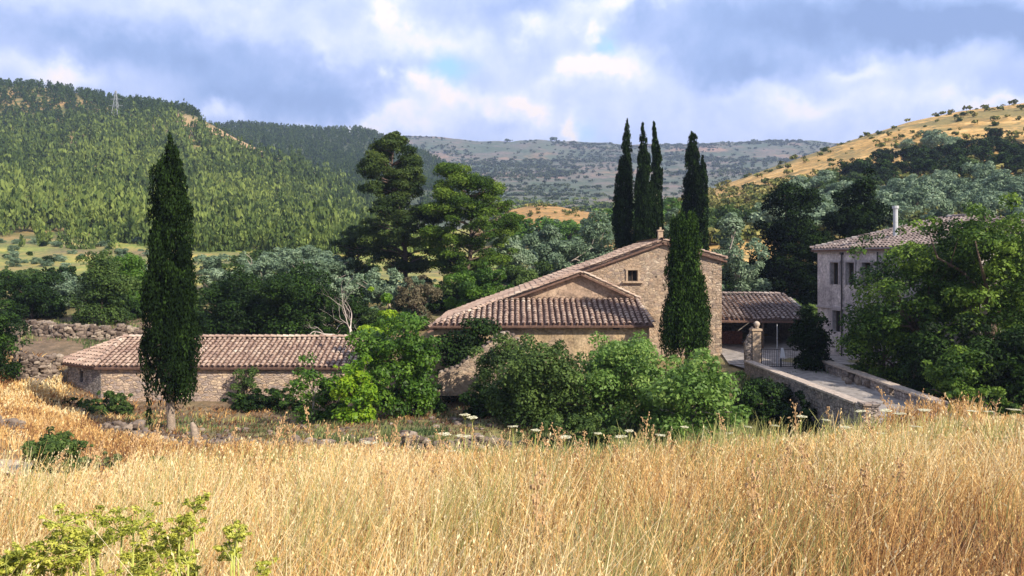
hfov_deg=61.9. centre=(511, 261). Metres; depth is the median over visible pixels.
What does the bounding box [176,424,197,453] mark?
dry stalk
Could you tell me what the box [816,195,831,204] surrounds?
shrub
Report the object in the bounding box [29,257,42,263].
olive tree
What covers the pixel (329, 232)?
pine tree
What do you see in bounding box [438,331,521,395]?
ruined wall
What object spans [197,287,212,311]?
shrub
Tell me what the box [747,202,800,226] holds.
olive tree
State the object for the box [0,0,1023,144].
sky
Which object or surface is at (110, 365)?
barn
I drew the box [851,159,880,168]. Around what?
shrub
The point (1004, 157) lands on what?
shrub
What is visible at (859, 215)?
dark tree
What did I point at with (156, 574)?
flowering spurge
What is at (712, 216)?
shrub
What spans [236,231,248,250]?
pine tree
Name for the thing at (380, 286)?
olive tree
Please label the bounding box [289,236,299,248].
pine tree
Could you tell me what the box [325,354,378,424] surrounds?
walnut tree
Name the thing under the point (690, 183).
cypress
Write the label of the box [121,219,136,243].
pine tree
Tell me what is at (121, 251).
olive tree
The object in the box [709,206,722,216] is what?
shrub
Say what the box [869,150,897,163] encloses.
shrub
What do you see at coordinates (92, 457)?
dry stalk
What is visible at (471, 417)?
wild carrot
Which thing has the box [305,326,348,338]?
shrub
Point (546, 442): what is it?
dry stalk
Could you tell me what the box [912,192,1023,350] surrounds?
robinia tree
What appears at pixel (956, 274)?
robinia tree
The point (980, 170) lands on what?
olive tree
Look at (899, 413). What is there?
wild carrot
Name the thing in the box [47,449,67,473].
dry stalk
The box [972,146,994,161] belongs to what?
shrub
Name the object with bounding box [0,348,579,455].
dead grass
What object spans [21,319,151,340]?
stone wall
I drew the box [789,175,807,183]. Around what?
olive tree
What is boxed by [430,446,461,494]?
dry stalk
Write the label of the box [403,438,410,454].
dry stalk
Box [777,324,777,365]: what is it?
pole
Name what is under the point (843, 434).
dry stalk
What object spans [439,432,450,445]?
wild carrot
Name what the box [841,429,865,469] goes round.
dry stalk
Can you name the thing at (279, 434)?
dry stalk
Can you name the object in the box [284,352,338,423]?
walnut tree
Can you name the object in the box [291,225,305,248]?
pine tree
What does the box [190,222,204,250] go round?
pine tree
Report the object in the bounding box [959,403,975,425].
dry stalk
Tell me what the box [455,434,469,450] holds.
wild carrot
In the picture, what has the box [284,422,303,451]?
dry stalk
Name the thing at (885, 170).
shrub
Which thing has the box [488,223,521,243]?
shrub
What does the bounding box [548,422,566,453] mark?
dry stalk
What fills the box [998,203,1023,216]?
olive tree
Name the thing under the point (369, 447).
dry stalk
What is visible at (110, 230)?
pine tree
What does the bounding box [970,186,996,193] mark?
olive tree
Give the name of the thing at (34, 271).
shrub
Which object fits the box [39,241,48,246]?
shrub
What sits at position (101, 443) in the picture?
dry stalk
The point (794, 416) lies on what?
dry stalk
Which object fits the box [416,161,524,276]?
pine tree
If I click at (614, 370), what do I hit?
shrub
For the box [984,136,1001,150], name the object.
shrub
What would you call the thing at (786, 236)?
dark tree
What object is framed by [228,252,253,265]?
shrub
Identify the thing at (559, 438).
dry stalk
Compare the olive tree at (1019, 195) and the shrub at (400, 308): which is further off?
the olive tree at (1019, 195)
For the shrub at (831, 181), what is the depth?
165.62 m
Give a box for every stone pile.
[0,415,25,434]
[98,419,147,434]
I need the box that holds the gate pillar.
[744,321,762,366]
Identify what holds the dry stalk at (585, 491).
on the ground at (42, 345)
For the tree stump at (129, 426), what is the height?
0.760 m
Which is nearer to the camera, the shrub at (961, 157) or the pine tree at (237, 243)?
the pine tree at (237, 243)
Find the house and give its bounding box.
[810,206,1023,365]
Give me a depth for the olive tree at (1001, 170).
151.85 m
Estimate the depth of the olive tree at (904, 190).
135.58 m
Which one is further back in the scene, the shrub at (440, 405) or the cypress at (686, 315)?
the cypress at (686, 315)
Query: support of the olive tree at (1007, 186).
on the golden hill at (864, 148)
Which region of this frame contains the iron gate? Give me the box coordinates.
[761,348,802,366]
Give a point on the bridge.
(820, 399)
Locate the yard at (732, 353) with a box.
[722,336,877,364]
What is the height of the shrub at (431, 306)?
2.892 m
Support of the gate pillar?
on the ground at (42, 345)
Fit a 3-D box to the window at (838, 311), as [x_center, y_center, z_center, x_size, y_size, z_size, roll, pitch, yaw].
[22.902,4.138,59.807,0.405,1.643,1.260,0,0,-15]
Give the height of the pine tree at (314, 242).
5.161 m
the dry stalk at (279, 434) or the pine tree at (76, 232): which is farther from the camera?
the pine tree at (76, 232)
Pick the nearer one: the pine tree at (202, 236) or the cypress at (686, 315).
the cypress at (686, 315)
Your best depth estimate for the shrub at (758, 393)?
43.87 m
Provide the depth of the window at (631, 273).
59.92 m
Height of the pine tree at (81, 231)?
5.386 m
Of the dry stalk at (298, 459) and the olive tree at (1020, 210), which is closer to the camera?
the dry stalk at (298, 459)
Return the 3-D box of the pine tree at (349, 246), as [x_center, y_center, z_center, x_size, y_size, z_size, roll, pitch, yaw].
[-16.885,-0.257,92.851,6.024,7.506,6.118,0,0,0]
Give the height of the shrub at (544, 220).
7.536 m
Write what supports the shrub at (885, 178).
on the golden hill at (864, 148)
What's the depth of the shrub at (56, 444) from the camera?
23.36 m
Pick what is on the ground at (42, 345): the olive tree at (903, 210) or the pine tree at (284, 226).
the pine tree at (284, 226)
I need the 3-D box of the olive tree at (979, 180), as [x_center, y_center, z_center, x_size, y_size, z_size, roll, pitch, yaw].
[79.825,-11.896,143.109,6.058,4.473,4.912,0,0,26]
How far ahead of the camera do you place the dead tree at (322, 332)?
62.75 m
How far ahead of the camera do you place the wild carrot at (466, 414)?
30.03 m
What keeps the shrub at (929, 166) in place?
on the golden hill at (864, 148)
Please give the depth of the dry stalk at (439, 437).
24.73 m
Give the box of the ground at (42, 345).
[0,229,1023,575]
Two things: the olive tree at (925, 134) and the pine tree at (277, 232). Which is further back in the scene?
the olive tree at (925, 134)
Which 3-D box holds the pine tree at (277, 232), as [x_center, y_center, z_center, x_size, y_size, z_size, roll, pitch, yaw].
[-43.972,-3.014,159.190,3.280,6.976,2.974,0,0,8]
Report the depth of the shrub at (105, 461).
22.94 m
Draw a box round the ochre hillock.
[475,205,596,235]
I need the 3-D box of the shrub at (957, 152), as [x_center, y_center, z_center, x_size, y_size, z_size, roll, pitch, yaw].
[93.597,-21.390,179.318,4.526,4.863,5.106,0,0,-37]
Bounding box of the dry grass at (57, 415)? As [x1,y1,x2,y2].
[0,356,1023,575]
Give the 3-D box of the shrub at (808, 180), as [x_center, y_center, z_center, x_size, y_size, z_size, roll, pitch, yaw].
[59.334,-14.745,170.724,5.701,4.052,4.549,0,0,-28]
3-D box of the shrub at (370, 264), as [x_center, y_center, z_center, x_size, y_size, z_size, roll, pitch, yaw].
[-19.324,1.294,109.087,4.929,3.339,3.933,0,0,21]
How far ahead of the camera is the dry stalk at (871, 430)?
13.67 m
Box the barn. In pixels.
[62,334,372,401]
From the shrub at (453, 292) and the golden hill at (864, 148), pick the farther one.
the golden hill at (864, 148)
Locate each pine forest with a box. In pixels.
[0,78,200,129]
[0,97,431,254]
[212,120,460,203]
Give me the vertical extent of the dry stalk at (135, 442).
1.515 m
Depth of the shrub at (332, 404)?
47.40 m
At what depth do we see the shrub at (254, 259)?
117.44 m
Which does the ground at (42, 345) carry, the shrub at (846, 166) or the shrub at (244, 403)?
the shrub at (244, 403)
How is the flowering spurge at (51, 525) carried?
on the ground at (42, 345)
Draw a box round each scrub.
[401,135,835,222]
[477,202,596,227]
[500,196,664,212]
[665,99,1023,244]
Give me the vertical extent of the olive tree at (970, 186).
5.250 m
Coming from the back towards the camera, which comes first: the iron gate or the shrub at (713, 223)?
the shrub at (713, 223)
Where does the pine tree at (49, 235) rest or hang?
on the wooded hill at (29, 233)
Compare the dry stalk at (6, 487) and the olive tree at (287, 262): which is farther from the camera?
the olive tree at (287, 262)
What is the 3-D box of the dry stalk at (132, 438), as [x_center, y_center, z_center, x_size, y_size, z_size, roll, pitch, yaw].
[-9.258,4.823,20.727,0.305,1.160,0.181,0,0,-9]
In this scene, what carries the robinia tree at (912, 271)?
on the ground at (42, 345)
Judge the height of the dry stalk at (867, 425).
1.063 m
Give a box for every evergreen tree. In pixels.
[0,267,68,319]
[68,248,141,323]
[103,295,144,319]
[111,251,146,303]
[194,264,274,336]
[249,262,336,338]
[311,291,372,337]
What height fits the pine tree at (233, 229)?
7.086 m
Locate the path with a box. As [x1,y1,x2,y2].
[0,459,64,478]
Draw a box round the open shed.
[721,291,812,348]
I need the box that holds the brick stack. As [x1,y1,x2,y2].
[722,331,742,343]
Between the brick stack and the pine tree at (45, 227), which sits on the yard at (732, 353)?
the brick stack
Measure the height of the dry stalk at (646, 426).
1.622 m
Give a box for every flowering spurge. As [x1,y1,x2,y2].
[0,539,45,575]
[4,502,114,575]
[30,500,184,575]
[119,521,201,575]
[126,572,159,575]
[153,491,211,575]
[175,549,199,575]
[212,519,279,575]
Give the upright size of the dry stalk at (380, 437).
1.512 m
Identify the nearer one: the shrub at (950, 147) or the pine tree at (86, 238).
the pine tree at (86, 238)
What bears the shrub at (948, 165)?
on the golden hill at (864, 148)
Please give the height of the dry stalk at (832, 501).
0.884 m
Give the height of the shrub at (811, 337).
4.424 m
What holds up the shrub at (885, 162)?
on the golden hill at (864, 148)
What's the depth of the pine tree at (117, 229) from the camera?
172.42 m
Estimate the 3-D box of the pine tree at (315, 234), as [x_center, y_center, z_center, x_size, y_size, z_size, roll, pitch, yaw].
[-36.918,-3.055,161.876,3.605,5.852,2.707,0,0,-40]
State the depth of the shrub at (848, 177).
167.75 m
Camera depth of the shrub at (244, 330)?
67.85 m
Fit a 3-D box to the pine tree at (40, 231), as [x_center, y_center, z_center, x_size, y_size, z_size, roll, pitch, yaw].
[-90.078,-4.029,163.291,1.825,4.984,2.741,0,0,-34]
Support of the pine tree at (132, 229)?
on the ground at (42, 345)
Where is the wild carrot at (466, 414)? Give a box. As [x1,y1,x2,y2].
[459,413,470,445]
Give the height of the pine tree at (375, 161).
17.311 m
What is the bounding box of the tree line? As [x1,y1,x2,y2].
[177,109,252,144]
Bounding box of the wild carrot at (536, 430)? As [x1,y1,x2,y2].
[531,428,539,443]
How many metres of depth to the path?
24.01 m
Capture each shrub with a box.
[0,265,16,272]
[0,271,21,278]
[0,287,22,299]
[0,308,33,380]
[16,268,32,282]
[17,267,42,276]
[20,426,94,473]
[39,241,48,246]
[42,255,56,262]
[43,265,78,279]
[50,397,90,407]
[70,451,127,476]
[81,390,133,415]
[193,312,203,329]
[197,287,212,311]
[201,257,233,272]
[221,388,270,411]
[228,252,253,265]
[230,366,258,401]
[236,316,265,334]
[244,254,257,262]
[249,249,266,257]
[266,387,302,412]
[270,315,304,337]
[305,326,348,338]
[306,382,344,420]
[336,273,352,278]
[346,282,370,304]
[351,259,381,274]
[356,272,387,292]
[356,303,388,338]
[392,284,406,311]
[392,378,447,416]
[394,274,442,330]
[408,276,434,283]
[420,293,455,312]
[433,261,514,310]
[434,279,457,287]
[435,286,455,304]
[442,282,468,302]
[458,384,508,419]
[467,331,537,415]
[480,339,594,431]
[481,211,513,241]
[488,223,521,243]
[495,260,553,290]
[500,268,530,283]
[510,214,532,239]
[515,413,626,448]
[516,226,535,236]
[517,218,536,243]
[529,215,575,239]
[554,220,583,240]
[567,330,679,432]
[582,208,612,235]
[637,346,750,444]
[662,195,680,210]
[707,216,722,229]
[708,210,718,218]
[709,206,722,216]
[716,204,744,219]
[725,371,803,432]
[739,211,757,219]
[744,209,756,215]
[767,394,817,440]
[772,277,799,294]
[786,305,835,371]
[793,298,817,319]
[803,178,817,188]
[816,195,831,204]
[819,181,828,188]
[821,177,837,185]
[822,167,838,176]
[833,296,937,385]
[837,161,854,176]
[838,174,855,180]
[846,171,862,175]
[849,160,875,174]
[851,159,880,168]
[853,175,880,180]
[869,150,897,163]
[870,178,884,184]
[871,148,898,160]
[874,157,892,170]
[875,165,898,177]
[876,174,895,184]
[894,147,918,161]
[894,160,910,172]
[894,311,1010,405]
[907,160,925,177]
[908,152,930,161]
[909,144,930,156]
[917,147,942,159]
[917,159,947,173]
[920,344,996,415]
[933,145,948,155]
[938,158,958,167]
[940,163,961,171]
[942,143,964,154]
[945,148,971,158]
[945,386,1023,419]
[947,165,966,177]
[950,155,964,161]
[958,139,981,156]
[958,157,978,166]
[965,316,1023,412]
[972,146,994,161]
[976,139,994,151]
[983,128,1007,136]
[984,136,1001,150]
[987,139,1017,152]
[988,120,999,125]
[991,152,1013,169]
[1001,143,1023,154]
[1003,162,1023,174]
[1007,155,1023,165]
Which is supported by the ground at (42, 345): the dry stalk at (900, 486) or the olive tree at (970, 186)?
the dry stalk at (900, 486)
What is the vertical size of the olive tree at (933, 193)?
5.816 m
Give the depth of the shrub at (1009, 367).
40.14 m
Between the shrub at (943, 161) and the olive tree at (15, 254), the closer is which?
the olive tree at (15, 254)
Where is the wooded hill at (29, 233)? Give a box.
[0,86,314,240]
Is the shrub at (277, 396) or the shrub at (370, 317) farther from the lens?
the shrub at (370, 317)
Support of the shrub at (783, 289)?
on the ground at (42, 345)
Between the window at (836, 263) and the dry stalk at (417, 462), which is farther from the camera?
the window at (836, 263)
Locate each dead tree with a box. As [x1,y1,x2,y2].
[296,309,354,337]
[321,274,353,332]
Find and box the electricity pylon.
[108,91,122,113]
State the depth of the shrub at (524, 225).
177.48 m
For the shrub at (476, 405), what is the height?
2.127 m
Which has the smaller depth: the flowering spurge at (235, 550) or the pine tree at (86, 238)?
the flowering spurge at (235, 550)
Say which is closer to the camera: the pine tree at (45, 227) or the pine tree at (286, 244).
the pine tree at (286, 244)
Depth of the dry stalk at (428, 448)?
14.06 m
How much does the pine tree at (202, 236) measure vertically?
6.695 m
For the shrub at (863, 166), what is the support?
on the golden hill at (864, 148)
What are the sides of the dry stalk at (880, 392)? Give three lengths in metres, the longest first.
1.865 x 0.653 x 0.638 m
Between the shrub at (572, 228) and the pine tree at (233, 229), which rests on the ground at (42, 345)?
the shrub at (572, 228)
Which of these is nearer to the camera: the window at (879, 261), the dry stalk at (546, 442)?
the dry stalk at (546, 442)
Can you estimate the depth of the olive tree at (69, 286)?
80.47 m
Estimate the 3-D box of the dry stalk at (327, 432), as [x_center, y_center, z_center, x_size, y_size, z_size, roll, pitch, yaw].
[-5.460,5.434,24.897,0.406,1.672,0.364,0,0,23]
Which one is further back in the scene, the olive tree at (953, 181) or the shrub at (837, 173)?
the shrub at (837, 173)
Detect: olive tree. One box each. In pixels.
[4,251,19,259]
[4,257,21,266]
[7,245,20,251]
[11,239,19,243]
[28,238,36,243]
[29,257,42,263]
[39,259,53,266]
[44,271,93,308]
[51,241,64,246]
[55,255,67,261]
[60,262,70,267]
[66,249,76,253]
[97,241,106,246]
[115,248,128,256]
[132,237,144,243]
[193,253,232,275]
[197,268,226,287]
[223,259,264,280]
[236,250,280,282]
[261,251,283,261]
[267,245,354,282]
[273,247,301,259]
[304,248,331,256]
[309,269,362,300]
[316,253,341,276]
[345,267,436,319]
[490,234,539,286]
[511,219,600,275]
[567,209,615,261]
[664,207,678,237]
[711,212,771,295]
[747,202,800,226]
[785,181,811,188]
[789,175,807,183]
[798,213,821,229]
[809,209,837,231]
[810,169,836,179]
[810,176,832,186]
[813,190,843,202]
[815,196,832,202]
[815,203,833,212]
[818,183,843,194]
[831,203,851,234]
[836,179,859,191]
[864,189,897,202]
[877,198,911,211]
[878,188,895,196]
[879,177,903,189]
[881,204,916,228]
[888,186,903,195]
[892,177,931,194]
[892,190,930,212]
[897,173,931,189]
[898,137,915,148]
[899,187,915,193]
[914,183,945,207]
[916,129,936,135]
[920,130,948,148]
[920,132,939,146]
[920,210,944,219]
[925,196,969,217]
[928,180,957,189]
[930,172,957,180]
[933,169,952,178]
[935,137,955,145]
[939,178,969,186]
[941,185,966,200]
[948,135,960,141]
[954,175,973,182]
[956,189,995,209]
[960,160,995,180]
[960,180,982,194]
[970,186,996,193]
[971,178,1004,187]
[971,195,1011,215]
[981,172,1011,190]
[986,191,1008,208]
[990,169,1012,176]
[992,180,1023,191]
[997,191,1023,202]
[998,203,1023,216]
[1004,176,1021,181]
[1007,181,1023,197]
[1009,208,1023,219]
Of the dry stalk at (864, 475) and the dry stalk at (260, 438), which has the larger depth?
the dry stalk at (260, 438)
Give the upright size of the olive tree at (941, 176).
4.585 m
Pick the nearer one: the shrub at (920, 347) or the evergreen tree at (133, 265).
the shrub at (920, 347)
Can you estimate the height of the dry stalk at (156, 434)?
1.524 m
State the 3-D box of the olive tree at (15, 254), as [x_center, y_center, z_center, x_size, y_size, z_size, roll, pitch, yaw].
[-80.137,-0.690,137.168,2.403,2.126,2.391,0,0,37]
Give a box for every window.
[622,268,642,282]
[829,261,840,284]
[831,308,842,332]
[844,261,856,284]
[860,261,872,285]
[878,261,890,281]
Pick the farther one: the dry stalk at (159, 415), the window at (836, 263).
the window at (836, 263)
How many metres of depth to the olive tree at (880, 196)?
127.32 m
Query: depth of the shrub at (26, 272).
96.65 m
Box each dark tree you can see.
[721,252,774,294]
[752,181,836,310]
[797,233,851,305]
[820,167,898,239]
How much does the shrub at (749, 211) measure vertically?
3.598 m
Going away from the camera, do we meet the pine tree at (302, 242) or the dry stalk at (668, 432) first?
the dry stalk at (668, 432)
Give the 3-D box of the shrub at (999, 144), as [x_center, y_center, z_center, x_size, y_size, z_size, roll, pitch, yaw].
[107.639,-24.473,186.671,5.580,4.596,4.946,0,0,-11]
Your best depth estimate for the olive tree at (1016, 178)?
141.71 m
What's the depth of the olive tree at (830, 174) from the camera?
174.12 m
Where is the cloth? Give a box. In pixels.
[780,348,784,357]
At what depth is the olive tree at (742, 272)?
76.53 m
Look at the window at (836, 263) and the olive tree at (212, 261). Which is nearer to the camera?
the window at (836, 263)
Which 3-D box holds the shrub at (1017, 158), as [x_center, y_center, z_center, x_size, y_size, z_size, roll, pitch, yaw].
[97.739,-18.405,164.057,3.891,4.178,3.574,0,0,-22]
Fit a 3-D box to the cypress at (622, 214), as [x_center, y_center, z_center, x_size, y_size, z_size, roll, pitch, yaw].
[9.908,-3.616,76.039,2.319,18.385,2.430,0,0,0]
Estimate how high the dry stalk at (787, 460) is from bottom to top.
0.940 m
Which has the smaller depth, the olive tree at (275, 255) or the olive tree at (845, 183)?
the olive tree at (275, 255)
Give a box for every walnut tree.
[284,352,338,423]
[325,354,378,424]
[343,311,442,419]
[356,286,400,403]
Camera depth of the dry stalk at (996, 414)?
27.11 m
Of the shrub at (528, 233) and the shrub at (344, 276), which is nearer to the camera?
the shrub at (344, 276)
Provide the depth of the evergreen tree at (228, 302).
66.44 m
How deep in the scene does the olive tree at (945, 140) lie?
198.49 m
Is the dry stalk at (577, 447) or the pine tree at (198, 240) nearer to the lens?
the dry stalk at (577, 447)
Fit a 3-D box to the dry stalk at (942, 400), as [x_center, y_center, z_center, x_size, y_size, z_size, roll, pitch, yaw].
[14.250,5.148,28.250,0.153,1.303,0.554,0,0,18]
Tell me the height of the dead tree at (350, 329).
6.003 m
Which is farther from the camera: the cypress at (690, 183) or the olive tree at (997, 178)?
the olive tree at (997, 178)
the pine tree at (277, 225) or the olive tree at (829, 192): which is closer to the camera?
the olive tree at (829, 192)
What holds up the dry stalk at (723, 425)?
on the ground at (42, 345)
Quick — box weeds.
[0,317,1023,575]
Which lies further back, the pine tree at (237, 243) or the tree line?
the tree line
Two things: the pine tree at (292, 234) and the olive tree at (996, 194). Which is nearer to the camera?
the olive tree at (996, 194)
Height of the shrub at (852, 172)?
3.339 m
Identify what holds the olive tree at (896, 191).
on the golden hill at (864, 148)
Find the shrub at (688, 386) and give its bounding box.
[637,346,750,444]
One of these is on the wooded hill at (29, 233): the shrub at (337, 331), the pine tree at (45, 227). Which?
the pine tree at (45, 227)
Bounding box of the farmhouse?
[426,227,727,396]
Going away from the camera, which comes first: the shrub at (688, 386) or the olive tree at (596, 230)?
the shrub at (688, 386)
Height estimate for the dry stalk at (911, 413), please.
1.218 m
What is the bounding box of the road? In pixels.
[735,365,992,422]
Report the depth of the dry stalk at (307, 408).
26.89 m
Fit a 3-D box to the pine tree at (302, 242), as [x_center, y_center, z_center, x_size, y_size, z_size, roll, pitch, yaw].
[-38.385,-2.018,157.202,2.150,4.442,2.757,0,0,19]
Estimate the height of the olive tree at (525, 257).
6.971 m
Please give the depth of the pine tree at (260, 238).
162.46 m
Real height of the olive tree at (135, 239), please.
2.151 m
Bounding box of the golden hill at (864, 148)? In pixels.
[605,103,1023,265]
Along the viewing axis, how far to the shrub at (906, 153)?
190.47 m
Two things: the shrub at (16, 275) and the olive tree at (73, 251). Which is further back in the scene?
the olive tree at (73, 251)
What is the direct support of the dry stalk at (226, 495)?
on the ground at (42, 345)
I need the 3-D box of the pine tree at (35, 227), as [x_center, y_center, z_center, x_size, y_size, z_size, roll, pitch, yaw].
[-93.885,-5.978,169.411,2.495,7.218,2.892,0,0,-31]
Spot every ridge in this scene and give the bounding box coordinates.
[224,127,499,208]
[406,136,837,228]
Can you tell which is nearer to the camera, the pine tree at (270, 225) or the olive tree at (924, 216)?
the olive tree at (924, 216)
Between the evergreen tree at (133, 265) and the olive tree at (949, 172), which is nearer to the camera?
the evergreen tree at (133, 265)
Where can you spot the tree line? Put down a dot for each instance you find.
(183, 113)
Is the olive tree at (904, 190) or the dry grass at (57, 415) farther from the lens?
the olive tree at (904, 190)
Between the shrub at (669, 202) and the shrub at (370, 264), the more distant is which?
the shrub at (669, 202)
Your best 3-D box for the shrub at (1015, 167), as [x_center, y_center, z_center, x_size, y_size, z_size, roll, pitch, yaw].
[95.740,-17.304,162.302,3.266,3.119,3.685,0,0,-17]
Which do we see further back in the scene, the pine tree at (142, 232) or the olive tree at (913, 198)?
the pine tree at (142, 232)
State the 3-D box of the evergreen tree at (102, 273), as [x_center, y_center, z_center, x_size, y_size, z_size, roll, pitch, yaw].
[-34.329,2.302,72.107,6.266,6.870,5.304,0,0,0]
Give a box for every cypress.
[136,131,204,430]
[611,118,634,249]
[631,122,656,243]
[650,121,664,237]
[658,207,713,366]
[681,131,700,218]
[696,154,709,250]
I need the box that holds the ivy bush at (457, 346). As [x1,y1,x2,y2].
[432,316,501,402]
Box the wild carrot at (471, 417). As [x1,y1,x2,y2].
[466,416,477,427]
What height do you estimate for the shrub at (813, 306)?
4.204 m
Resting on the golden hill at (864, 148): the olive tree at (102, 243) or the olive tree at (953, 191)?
the olive tree at (953, 191)
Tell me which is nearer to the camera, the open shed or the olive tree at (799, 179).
the open shed
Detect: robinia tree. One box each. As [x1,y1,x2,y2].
[838,219,994,386]
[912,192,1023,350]
[915,227,991,343]
[1001,231,1023,325]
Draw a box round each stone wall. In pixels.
[9,350,63,384]
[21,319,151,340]
[125,429,374,453]
[399,430,512,449]
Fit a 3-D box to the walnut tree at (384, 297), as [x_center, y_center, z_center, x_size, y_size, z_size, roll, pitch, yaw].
[-8.095,5.383,52.991,2.942,7.702,2.618,0,0,0]
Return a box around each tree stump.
[122,423,132,432]
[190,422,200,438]
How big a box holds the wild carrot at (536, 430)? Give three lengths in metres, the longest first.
1.186 x 0.336 x 0.289 m
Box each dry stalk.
[0,478,15,518]
[3,485,15,535]
[4,465,33,541]
[40,415,52,434]
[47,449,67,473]
[82,437,104,468]
[84,452,99,484]
[93,472,109,510]
[124,422,141,455]
[127,436,137,464]
[152,409,164,449]
[152,421,167,454]
[155,464,168,492]
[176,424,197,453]
[197,425,204,458]
[216,455,246,487]
[219,482,246,524]
[229,427,236,456]
[255,437,263,458]
[255,462,267,498]
[271,412,287,453]
[272,420,282,454]
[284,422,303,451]
[286,448,304,485]
[304,405,313,450]
[319,420,333,453]
[337,426,343,455]
[358,434,377,459]
[375,424,386,453]
[380,461,394,572]
[385,416,400,448]
[394,424,408,454]
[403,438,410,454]
[413,461,423,508]
[414,438,433,467]
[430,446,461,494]
[434,427,445,450]
[434,441,447,459]
[496,430,510,453]
[525,472,546,574]
[526,422,544,446]
[531,494,569,560]
[539,467,554,530]
[543,437,555,468]
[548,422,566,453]
[550,426,571,450]
[570,434,587,462]
[573,468,596,532]
[639,412,650,440]
[666,431,672,453]
[711,413,732,438]
[745,454,779,566]
[760,441,795,483]
[787,399,802,433]
[796,475,823,517]
[799,446,821,507]
[824,482,854,570]
[833,427,848,448]
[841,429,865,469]
[847,463,896,514]
[862,416,875,442]
[868,425,879,453]
[876,386,894,423]
[878,452,912,526]
[902,401,923,423]
[907,394,912,423]
[920,388,938,419]
[939,397,943,416]
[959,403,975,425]
[987,398,1000,421]
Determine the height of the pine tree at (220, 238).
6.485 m
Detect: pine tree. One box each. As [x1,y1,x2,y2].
[18,234,25,246]
[32,214,45,242]
[36,228,45,245]
[37,222,47,241]
[46,225,54,241]
[55,230,66,243]
[60,234,73,247]
[69,229,82,248]
[78,226,89,243]
[80,226,95,248]
[91,225,105,246]
[96,217,107,239]
[99,221,117,244]
[108,233,122,248]
[110,222,122,242]
[118,225,127,242]
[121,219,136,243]
[125,219,136,242]
[134,220,149,245]
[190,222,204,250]
[193,224,211,250]
[199,230,217,251]
[212,227,223,250]
[212,237,221,250]
[213,217,226,244]
[218,229,235,251]
[219,226,228,249]
[231,223,237,244]
[233,237,241,250]
[235,227,247,246]
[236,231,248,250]
[242,230,257,251]
[247,217,256,245]
[253,216,265,232]
[253,220,264,250]
[260,220,274,249]
[266,229,280,251]
[267,227,283,250]
[270,219,280,231]
[272,233,283,251]
[280,220,288,248]
[282,238,292,249]
[287,221,295,241]
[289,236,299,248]
[290,228,297,238]
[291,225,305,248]
[292,234,301,248]
[298,239,306,248]
[301,233,310,245]
[310,235,318,248]
[312,231,326,249]
[316,226,323,239]
[316,236,324,251]
[321,229,331,246]
[321,234,329,253]
[322,220,327,233]
[329,225,380,274]
[329,229,339,253]
[338,230,347,253]
[353,131,449,282]
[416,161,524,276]
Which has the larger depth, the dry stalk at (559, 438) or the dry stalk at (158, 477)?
the dry stalk at (559, 438)
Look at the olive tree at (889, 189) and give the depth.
140.47 m
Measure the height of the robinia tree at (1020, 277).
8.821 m
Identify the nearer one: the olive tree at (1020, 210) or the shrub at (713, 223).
the olive tree at (1020, 210)
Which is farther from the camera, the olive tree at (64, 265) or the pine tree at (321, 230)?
the pine tree at (321, 230)
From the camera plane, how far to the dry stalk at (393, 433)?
25.71 m
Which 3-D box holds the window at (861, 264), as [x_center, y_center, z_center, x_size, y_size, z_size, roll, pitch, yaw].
[23.715,0.788,56.764,0.405,1.683,1.260,0,0,-15]
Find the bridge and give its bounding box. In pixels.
[744,360,947,433]
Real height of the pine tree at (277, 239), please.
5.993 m
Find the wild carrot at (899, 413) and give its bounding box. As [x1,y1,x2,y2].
[892,412,904,427]
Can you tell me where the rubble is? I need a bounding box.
[126,416,526,451]
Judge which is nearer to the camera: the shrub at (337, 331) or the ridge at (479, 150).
the shrub at (337, 331)
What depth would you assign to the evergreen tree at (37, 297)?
74.92 m
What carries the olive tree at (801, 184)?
on the golden hill at (864, 148)
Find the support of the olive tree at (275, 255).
on the ground at (42, 345)
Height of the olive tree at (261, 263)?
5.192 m
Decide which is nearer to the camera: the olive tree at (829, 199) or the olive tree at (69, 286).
the olive tree at (69, 286)
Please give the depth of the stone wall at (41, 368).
55.32 m
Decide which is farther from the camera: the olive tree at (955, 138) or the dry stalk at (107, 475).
the olive tree at (955, 138)
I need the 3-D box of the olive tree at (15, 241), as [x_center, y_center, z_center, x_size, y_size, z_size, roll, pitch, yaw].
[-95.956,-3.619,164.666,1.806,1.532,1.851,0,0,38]
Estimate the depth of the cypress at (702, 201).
76.25 m
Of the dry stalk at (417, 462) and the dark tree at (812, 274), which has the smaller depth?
the dry stalk at (417, 462)
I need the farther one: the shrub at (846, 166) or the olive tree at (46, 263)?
the shrub at (846, 166)
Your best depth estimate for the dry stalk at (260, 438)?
20.85 m
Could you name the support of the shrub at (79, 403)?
on the ground at (42, 345)
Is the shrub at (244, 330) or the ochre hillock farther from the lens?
the ochre hillock
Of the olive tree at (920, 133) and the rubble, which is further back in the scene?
the olive tree at (920, 133)
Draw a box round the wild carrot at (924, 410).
[918,409,930,427]
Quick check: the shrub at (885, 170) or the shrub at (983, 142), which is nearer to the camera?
the shrub at (885, 170)
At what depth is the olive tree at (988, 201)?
119.89 m
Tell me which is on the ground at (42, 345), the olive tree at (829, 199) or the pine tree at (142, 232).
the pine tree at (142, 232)
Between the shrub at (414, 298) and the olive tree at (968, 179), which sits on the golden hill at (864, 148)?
the olive tree at (968, 179)
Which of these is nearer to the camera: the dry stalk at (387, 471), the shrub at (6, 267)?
the dry stalk at (387, 471)

